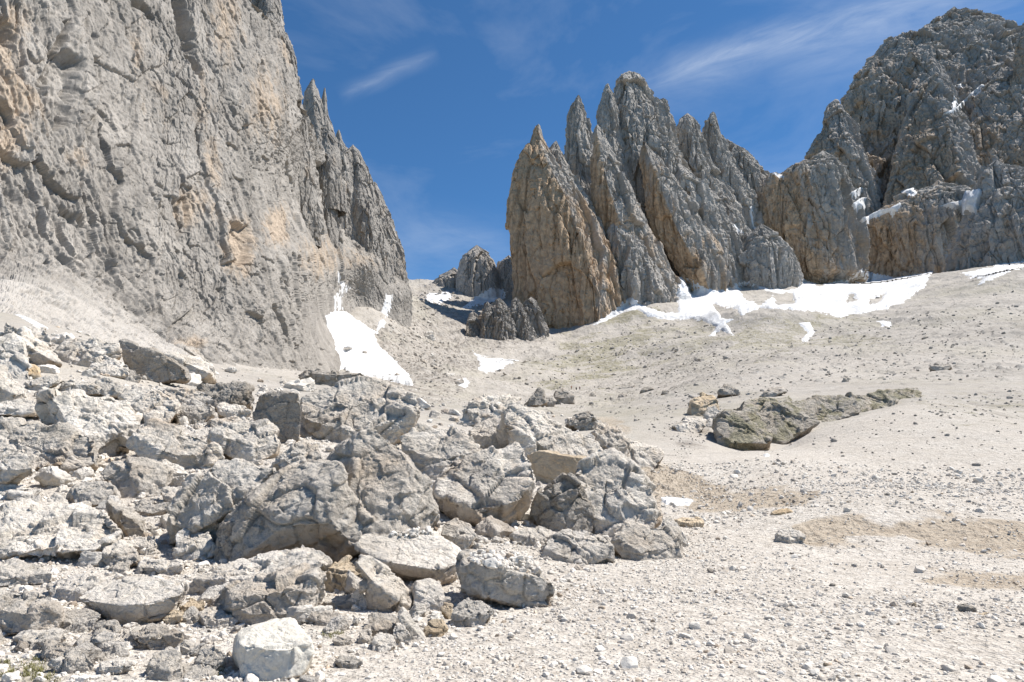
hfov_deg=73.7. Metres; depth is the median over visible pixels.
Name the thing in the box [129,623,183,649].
boulder
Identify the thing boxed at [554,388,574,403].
boulder
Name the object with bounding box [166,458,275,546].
boulder
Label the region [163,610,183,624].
boulder
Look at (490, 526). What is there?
boulder
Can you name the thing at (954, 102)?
snow patch
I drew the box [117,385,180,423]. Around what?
boulder
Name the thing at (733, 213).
rock spire
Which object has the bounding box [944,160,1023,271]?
mountain
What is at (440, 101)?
sky
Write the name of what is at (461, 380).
stone
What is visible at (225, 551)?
boulder
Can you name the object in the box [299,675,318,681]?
stone
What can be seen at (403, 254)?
rock tower
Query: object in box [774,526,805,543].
boulder
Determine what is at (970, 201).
snow patch
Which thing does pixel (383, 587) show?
boulder
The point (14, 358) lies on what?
boulder
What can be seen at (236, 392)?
boulder
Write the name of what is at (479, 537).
stone
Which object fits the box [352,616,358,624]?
stone
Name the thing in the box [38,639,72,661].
boulder
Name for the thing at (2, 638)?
stone
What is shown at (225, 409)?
boulder
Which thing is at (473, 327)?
rock fin
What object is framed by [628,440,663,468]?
boulder
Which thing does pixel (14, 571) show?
boulder
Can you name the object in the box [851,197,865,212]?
snow patch
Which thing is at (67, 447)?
boulder
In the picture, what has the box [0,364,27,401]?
boulder
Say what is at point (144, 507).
boulder
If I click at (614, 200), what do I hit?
rock spire
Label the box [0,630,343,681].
grass
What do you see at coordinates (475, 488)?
boulder
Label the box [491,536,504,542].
stone
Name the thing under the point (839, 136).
mountain
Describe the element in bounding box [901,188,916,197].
snow patch
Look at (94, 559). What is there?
boulder
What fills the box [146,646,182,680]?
boulder
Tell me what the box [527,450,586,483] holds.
boulder
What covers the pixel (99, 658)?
boulder
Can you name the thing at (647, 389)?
boulder
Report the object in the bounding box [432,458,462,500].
boulder
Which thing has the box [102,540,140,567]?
boulder
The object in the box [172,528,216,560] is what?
boulder
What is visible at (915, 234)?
mountain
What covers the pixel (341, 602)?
boulder
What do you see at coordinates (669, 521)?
boulder
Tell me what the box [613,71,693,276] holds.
rock spire
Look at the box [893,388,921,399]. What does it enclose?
rock outcrop
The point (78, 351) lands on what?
boulder
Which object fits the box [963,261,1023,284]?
snow patch
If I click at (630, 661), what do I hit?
gravel
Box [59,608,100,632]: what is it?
boulder
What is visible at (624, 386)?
boulder
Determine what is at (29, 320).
snow patch
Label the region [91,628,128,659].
boulder
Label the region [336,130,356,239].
rock tower
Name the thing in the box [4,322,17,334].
boulder
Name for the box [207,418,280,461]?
boulder
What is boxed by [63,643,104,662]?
stone
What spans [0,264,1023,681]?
ground
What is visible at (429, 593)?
boulder
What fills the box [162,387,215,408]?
boulder
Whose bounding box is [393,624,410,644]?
boulder
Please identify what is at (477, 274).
rock tower
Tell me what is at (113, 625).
boulder
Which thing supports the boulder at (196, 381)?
on the ground at (960, 294)
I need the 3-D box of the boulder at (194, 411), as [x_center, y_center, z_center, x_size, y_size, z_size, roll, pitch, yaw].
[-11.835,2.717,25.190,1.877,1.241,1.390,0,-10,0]
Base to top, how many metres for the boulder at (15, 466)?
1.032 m
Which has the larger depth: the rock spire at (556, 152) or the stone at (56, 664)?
the rock spire at (556, 152)
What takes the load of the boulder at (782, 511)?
on the ground at (960, 294)
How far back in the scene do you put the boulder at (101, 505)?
12.79 m
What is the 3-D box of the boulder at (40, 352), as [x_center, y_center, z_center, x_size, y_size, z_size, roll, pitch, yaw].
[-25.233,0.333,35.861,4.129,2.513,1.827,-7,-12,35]
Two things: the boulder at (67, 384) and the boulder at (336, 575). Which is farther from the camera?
the boulder at (67, 384)
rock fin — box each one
[465,311,481,336]
[478,300,510,323]
[479,301,494,338]
[491,298,516,339]
[510,297,538,340]
[523,297,548,336]
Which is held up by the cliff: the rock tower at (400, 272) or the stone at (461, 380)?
the rock tower at (400, 272)
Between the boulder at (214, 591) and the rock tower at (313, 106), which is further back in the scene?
the rock tower at (313, 106)
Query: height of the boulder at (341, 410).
2.854 m
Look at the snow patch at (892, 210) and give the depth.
799.82 m
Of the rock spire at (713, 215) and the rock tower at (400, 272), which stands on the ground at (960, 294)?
the rock spire at (713, 215)
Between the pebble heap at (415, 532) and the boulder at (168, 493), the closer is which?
the pebble heap at (415, 532)
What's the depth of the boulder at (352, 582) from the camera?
8.26 m
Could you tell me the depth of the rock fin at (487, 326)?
495.54 m
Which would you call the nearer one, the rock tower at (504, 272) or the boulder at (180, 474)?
the boulder at (180, 474)
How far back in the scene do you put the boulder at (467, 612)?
6.93 m
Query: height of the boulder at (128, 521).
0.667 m
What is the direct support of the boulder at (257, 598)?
on the ground at (960, 294)
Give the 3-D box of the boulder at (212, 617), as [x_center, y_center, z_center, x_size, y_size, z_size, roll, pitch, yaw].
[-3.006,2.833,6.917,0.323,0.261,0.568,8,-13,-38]
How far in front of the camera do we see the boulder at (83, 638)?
5.83 m
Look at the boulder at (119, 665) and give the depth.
5.27 m
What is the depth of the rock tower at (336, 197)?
370.16 m
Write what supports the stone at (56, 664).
on the ground at (960, 294)
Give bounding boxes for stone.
[0,629,4,641]
[14,640,28,651]
[23,488,40,495]
[47,656,64,671]
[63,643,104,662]
[182,606,198,621]
[187,643,205,655]
[233,625,240,630]
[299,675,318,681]
[308,611,319,623]
[322,615,349,632]
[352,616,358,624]
[409,602,425,616]
[425,334,434,340]
[455,378,463,383]
[471,542,480,548]
[474,535,483,541]
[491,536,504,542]
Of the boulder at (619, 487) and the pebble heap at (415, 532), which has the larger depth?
the boulder at (619, 487)
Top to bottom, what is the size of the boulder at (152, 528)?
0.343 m
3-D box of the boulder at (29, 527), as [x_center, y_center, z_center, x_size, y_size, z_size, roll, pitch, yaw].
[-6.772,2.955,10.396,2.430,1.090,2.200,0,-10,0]
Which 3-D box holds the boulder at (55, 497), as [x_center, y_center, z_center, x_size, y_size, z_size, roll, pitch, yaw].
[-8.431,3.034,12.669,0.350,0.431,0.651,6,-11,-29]
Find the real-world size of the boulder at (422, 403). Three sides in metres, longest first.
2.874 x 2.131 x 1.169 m
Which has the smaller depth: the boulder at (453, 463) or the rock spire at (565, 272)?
the boulder at (453, 463)
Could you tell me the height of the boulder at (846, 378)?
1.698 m
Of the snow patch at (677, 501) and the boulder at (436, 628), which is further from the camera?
the snow patch at (677, 501)
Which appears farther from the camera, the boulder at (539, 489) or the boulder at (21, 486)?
the boulder at (539, 489)
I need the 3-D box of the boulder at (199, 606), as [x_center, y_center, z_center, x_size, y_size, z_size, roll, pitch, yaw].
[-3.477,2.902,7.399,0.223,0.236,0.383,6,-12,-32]
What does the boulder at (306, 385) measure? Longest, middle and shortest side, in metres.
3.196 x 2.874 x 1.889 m
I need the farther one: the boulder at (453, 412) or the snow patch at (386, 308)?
the snow patch at (386, 308)
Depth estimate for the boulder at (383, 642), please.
6.01 m
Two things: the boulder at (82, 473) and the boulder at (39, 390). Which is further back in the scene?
the boulder at (39, 390)
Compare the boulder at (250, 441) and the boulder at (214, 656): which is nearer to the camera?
the boulder at (214, 656)
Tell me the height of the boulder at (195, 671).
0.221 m
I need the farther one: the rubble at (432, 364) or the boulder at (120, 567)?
the rubble at (432, 364)
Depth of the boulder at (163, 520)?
11.60 m
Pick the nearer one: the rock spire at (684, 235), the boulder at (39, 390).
the boulder at (39, 390)
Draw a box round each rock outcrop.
[712,409,772,450]
[733,396,792,413]
[755,399,819,444]
[806,394,861,421]
[845,389,898,411]
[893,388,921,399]
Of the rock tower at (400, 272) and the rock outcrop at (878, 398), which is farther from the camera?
the rock tower at (400, 272)
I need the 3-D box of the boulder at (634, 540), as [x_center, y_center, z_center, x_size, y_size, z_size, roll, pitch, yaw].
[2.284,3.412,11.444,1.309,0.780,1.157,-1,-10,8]
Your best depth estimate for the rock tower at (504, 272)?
665.13 m
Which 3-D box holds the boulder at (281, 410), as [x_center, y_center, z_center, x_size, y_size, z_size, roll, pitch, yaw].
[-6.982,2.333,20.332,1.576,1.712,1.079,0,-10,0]
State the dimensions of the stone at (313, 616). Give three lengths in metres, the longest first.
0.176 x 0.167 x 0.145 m
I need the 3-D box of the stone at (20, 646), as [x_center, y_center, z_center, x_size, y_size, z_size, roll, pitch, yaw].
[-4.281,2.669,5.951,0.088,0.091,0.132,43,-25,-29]
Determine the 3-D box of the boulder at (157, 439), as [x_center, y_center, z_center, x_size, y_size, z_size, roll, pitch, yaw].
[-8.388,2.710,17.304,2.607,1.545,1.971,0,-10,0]
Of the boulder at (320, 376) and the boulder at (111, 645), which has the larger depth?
the boulder at (320, 376)
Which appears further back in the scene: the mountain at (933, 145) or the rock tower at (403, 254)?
the mountain at (933, 145)
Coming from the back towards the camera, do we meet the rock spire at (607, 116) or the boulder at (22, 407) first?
the rock spire at (607, 116)
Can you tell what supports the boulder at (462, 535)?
on the ground at (960, 294)
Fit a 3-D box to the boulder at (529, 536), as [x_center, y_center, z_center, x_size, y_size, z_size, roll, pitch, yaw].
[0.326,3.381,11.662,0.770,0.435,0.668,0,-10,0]
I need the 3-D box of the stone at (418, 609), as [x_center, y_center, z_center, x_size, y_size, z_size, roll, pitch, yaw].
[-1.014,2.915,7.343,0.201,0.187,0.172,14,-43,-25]
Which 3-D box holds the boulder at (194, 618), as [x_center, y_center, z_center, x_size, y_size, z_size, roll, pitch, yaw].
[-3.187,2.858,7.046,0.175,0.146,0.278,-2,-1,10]
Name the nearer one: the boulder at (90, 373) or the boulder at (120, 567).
the boulder at (120, 567)
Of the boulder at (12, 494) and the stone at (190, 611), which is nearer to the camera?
the stone at (190, 611)
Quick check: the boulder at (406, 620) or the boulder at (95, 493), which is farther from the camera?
the boulder at (95, 493)
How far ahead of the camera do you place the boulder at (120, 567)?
8.97 m
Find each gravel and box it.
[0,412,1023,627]
[0,582,1023,681]
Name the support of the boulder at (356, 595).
on the ground at (960, 294)
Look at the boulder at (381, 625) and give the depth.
6.40 m
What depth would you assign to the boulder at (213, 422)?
23.71 m
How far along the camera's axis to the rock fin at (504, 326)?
492.54 m
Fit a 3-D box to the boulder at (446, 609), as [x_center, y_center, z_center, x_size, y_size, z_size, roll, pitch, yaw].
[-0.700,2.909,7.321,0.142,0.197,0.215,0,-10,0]
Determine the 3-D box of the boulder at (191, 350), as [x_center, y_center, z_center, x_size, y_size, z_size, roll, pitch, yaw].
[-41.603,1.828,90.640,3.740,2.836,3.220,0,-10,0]
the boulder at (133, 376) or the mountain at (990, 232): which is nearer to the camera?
the boulder at (133, 376)
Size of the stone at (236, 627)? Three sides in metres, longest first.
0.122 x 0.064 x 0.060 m
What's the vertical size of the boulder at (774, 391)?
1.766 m
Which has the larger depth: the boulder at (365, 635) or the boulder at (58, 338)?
the boulder at (58, 338)
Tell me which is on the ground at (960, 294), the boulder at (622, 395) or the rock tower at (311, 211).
the boulder at (622, 395)
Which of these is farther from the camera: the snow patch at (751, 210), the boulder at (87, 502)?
the snow patch at (751, 210)
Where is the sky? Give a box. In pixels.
[281,0,1023,279]
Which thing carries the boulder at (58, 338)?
on the ground at (960, 294)
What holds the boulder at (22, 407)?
on the ground at (960, 294)
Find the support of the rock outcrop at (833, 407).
on the ground at (960, 294)
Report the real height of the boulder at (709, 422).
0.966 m
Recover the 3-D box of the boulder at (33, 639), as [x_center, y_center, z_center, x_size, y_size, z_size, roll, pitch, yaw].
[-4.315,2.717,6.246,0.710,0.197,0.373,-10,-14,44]
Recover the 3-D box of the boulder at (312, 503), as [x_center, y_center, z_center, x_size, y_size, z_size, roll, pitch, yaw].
[-3.421,2.655,10.418,3.060,1.680,2.267,0,-10,0]
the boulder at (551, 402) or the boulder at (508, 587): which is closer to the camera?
the boulder at (508, 587)
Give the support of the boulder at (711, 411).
on the ground at (960, 294)
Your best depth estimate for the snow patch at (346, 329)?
293.46 m
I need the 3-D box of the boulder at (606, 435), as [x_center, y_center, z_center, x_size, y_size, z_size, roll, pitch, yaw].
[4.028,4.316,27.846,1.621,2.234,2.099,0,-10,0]
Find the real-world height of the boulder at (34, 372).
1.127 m
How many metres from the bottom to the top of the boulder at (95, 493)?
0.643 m
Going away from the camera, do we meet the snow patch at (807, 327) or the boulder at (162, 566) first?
the boulder at (162, 566)
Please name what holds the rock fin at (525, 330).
on the ground at (960, 294)
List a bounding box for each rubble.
[0,326,614,681]
[340,289,1023,509]
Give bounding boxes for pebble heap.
[389,526,433,536]
[467,548,542,574]
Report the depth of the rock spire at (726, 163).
722.45 m
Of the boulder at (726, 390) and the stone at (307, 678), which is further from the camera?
the boulder at (726, 390)
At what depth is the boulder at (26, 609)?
6.46 m
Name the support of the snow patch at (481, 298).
on the ground at (960, 294)
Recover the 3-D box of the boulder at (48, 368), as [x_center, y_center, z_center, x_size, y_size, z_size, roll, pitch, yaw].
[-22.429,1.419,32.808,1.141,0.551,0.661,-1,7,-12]
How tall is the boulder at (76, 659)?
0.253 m
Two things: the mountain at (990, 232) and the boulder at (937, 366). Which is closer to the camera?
the boulder at (937, 366)
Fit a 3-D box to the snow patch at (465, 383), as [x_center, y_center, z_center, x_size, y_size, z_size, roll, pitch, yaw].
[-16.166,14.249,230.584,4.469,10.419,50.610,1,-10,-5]
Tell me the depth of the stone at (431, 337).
436.37 m
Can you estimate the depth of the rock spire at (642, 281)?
559.92 m
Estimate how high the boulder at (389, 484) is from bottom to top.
2.141 m
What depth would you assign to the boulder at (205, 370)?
49.79 m
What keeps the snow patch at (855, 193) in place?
on the mountain at (839, 136)
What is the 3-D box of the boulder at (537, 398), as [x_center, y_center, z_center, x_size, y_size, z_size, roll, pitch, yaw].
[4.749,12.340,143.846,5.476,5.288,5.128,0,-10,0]
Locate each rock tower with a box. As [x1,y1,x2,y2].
[251,0,324,248]
[303,79,343,254]
[321,88,347,217]
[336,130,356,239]
[349,145,395,283]
[373,182,408,285]
[396,231,408,282]
[432,267,457,287]
[456,245,499,298]
[496,255,513,299]
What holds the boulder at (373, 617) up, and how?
on the ground at (960, 294)
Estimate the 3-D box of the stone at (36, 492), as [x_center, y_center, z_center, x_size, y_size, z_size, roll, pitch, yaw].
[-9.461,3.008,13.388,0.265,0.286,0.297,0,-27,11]
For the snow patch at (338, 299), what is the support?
on the ground at (960, 294)
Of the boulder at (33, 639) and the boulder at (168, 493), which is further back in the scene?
the boulder at (168, 493)
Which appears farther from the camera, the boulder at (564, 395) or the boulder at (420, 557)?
the boulder at (564, 395)
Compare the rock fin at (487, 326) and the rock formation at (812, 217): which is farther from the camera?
the rock formation at (812, 217)
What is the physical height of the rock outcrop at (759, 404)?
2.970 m
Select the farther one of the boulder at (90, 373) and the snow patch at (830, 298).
the snow patch at (830, 298)
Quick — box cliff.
[0,0,412,371]
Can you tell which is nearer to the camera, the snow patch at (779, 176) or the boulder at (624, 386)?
the boulder at (624, 386)
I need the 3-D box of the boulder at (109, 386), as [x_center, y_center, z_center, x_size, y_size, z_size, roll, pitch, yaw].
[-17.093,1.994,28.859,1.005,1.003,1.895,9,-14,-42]
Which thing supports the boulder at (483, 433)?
on the ground at (960, 294)
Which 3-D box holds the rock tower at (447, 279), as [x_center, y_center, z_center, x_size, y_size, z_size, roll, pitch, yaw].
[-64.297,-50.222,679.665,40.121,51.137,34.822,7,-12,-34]
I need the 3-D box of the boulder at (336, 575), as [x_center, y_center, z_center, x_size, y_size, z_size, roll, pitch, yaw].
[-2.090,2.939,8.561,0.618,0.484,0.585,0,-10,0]
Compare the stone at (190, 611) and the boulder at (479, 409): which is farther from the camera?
the boulder at (479, 409)
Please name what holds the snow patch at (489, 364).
on the ground at (960, 294)
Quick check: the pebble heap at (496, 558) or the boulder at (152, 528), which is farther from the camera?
the boulder at (152, 528)
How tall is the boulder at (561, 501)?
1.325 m
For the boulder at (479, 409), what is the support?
on the ground at (960, 294)
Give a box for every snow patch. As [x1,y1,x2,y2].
[15,314,47,329]
[325,310,416,389]
[334,272,350,310]
[381,294,392,317]
[427,291,450,304]
[458,377,469,387]
[463,287,507,308]
[474,353,518,373]
[593,268,932,335]
[661,497,692,505]
[749,206,755,228]
[769,172,783,179]
[799,322,813,341]
[849,187,862,198]
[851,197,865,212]
[859,203,901,223]
[876,321,891,328]
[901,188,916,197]
[941,189,981,214]
[943,84,984,115]
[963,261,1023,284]
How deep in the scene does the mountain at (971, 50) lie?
1183.31 m
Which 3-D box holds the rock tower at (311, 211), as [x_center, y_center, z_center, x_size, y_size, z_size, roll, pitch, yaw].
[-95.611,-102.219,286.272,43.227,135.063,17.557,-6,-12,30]
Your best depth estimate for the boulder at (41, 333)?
41.45 m
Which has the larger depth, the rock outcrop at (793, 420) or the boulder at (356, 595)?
the rock outcrop at (793, 420)
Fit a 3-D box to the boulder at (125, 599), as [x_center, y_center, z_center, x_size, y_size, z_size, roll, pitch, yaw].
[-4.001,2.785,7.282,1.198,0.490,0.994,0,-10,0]
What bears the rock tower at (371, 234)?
on the cliff
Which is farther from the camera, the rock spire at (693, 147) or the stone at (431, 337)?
the rock spire at (693, 147)
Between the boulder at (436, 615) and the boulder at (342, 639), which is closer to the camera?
the boulder at (342, 639)
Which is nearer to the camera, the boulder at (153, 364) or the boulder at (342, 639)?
the boulder at (342, 639)
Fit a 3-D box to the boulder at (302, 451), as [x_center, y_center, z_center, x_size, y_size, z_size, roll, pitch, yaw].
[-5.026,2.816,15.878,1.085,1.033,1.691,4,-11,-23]
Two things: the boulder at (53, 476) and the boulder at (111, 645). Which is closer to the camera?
the boulder at (111, 645)
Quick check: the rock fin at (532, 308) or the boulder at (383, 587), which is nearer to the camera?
the boulder at (383, 587)
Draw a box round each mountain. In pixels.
[804,99,883,215]
[840,6,1021,283]
[855,180,970,283]
[883,56,985,206]
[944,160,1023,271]
[968,67,1023,166]
[1010,23,1023,86]
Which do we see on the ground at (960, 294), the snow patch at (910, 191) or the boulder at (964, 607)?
the boulder at (964, 607)
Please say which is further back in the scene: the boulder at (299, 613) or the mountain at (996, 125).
the mountain at (996, 125)
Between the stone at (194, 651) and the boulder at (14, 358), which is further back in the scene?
the boulder at (14, 358)
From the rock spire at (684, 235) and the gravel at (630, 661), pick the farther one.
the rock spire at (684, 235)
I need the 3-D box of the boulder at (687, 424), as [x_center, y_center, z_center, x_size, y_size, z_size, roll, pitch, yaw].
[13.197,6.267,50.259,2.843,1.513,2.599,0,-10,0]
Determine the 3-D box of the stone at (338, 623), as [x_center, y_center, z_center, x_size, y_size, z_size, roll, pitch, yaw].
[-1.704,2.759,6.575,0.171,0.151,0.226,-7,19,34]
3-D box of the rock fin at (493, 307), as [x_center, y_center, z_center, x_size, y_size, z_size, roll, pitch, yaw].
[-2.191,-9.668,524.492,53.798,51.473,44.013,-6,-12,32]
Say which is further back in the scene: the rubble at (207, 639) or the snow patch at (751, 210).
the snow patch at (751, 210)
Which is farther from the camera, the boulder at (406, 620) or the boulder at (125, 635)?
the boulder at (406, 620)
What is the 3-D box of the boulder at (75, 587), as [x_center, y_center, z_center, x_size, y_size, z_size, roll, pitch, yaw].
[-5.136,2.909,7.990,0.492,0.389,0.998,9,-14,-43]
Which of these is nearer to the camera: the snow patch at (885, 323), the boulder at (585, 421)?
the boulder at (585, 421)
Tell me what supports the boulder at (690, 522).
on the ground at (960, 294)
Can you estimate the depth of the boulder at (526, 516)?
13.49 m
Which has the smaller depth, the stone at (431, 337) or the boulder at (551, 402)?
the boulder at (551, 402)
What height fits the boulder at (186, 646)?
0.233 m
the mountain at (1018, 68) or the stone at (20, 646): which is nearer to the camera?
the stone at (20, 646)
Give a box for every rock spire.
[505,124,625,328]
[549,141,605,237]
[564,95,592,200]
[590,125,690,301]
[596,83,637,200]
[606,223,673,305]
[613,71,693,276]
[639,143,730,291]
[675,164,744,288]
[676,113,746,224]
[702,112,764,230]
[719,195,751,243]
[726,139,769,201]
[738,224,803,288]
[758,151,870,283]
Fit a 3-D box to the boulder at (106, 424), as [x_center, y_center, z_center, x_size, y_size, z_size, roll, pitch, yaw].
[-11.239,2.282,18.223,2.810,1.962,2.386,0,-10,0]
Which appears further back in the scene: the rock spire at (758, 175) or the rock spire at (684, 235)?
the rock spire at (758, 175)
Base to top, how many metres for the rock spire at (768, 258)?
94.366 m
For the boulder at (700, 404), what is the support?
on the ground at (960, 294)
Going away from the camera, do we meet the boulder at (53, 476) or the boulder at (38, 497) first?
the boulder at (38, 497)
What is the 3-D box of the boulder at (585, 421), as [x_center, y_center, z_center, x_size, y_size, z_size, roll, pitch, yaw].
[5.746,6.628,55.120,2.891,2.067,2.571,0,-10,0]
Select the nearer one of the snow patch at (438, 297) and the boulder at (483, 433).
the boulder at (483, 433)
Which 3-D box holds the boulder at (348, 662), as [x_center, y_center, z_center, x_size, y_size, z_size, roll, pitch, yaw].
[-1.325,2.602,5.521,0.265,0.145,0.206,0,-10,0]
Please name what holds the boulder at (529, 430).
on the ground at (960, 294)
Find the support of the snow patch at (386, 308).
on the ground at (960, 294)
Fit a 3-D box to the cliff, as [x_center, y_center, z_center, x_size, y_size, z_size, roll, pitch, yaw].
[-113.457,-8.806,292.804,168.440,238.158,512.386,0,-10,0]
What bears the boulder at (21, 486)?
on the ground at (960, 294)
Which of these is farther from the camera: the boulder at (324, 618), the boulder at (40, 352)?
the boulder at (40, 352)
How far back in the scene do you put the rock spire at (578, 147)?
653.51 m
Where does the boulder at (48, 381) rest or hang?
on the ground at (960, 294)
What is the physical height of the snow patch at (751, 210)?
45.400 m
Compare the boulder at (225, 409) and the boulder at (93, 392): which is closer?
the boulder at (225, 409)
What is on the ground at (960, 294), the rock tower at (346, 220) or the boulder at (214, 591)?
the boulder at (214, 591)
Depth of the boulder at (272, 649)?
5.22 m
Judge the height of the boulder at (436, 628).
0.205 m
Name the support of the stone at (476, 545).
on the ground at (960, 294)
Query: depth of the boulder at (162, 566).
9.01 m
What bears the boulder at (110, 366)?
on the ground at (960, 294)
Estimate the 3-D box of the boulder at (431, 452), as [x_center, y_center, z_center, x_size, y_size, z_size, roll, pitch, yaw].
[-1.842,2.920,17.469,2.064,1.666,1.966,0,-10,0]
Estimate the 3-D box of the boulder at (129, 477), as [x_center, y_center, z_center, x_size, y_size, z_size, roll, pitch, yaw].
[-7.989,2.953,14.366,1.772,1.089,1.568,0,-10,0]
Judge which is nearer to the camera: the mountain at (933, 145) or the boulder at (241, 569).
the boulder at (241, 569)
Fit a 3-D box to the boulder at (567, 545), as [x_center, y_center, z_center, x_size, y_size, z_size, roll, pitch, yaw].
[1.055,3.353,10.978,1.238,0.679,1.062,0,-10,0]
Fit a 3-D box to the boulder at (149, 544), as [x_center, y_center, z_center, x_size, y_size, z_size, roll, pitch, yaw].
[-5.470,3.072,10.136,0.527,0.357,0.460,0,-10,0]
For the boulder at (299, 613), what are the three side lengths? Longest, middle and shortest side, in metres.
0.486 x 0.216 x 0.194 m
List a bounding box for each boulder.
[0,331,31,379]
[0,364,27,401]
[0,398,37,417]
[0,416,101,472]
[0,435,32,484]
[0,479,25,498]
[0,497,123,559]
[0,558,51,586]
[0,589,65,634]
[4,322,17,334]
[6,489,32,499]
[14,627,66,649]
[16,326,62,367]
[18,493,41,501]
[23,375,61,390]
[27,324,51,346]
[28,364,41,378]
[34,386,49,396]
[34,387,142,456]
[34,465,72,486]
[37,364,59,373]
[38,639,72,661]
[46,573,102,601]
[47,492,68,503]
[50,332,74,343]
[53,334,121,366]
[59,378,97,391]
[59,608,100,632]
[61,648,93,673]
[66,481,120,506]
[71,466,93,479]
[72,386,99,395]
[73,633,93,646]
[76,550,104,566]
[77,500,91,506]
[79,575,189,624]
[81,370,97,377]
[88,355,128,378]
[91,619,121,633]
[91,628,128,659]
[94,653,104,662]
[95,377,123,397]
[96,495,121,509]
[98,657,132,674]
[100,455,173,498]
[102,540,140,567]
[105,498,146,536]
[109,561,129,573]
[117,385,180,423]
[118,338,190,383]
[118,630,147,648]
[124,369,140,382]
[126,418,224,469]
[127,536,158,554]
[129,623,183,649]
[134,498,169,515]
[135,558,189,575]
[143,522,162,534]
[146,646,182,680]
[159,459,188,486]
[159,513,169,527]
[161,486,181,502]
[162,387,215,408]
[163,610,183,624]
[164,351,217,383]
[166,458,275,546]
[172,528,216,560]
[175,398,216,424]
[177,639,196,654]
[179,597,204,611]
[181,664,222,679]
[184,346,208,361]
[186,372,201,386]
[188,545,332,594]
[189,611,201,623]
[194,645,225,669]
[196,380,254,411]
[196,583,226,602]
[198,606,237,628]
[206,562,326,625]
[207,415,248,427]
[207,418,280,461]
[214,520,236,560]
[215,459,367,563]
[216,402,251,418]
[232,617,314,680]
[252,390,300,442]
[270,440,323,470]
[283,377,315,391]
[285,604,332,621]
[298,368,363,385]
[300,375,420,444]
[315,610,343,625]
[323,594,359,608]
[324,427,441,558]
[324,555,362,592]
[332,633,350,645]
[335,654,362,668]
[344,570,364,593]
[348,589,367,608]
[354,530,461,584]
[355,554,411,611]
[357,628,372,643]
[363,618,396,636]
[368,612,395,623]
[371,632,395,651]
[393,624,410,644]
[397,607,425,639]
[399,423,479,479]
[410,578,450,610]
[416,398,430,409]
[423,618,448,636]
[430,611,444,619]
[432,441,535,525]
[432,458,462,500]
[440,602,452,618]
[441,518,476,549]
[448,409,460,415]
[450,598,493,626]
[455,549,554,607]
[456,393,523,426]
[468,417,500,448]
[474,515,515,537]
[496,404,602,457]
[509,526,552,545]
[522,506,533,520]
[524,387,547,406]
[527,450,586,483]
[530,473,595,532]
[530,487,542,505]
[540,528,614,564]
[546,397,555,406]
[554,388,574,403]
[565,410,598,430]
[575,447,662,536]
[590,420,630,456]
[610,521,684,560]
[616,382,634,388]
[618,393,626,397]
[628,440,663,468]
[640,386,653,393]
[658,516,687,546]
[671,416,706,432]
[674,517,703,527]
[687,392,719,415]
[703,405,720,419]
[706,418,712,427]
[717,384,739,397]
[759,386,786,396]
[770,508,792,514]
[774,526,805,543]
[842,374,849,381]
[929,363,951,370]
[957,603,976,611]
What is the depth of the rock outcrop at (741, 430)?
47.22 m

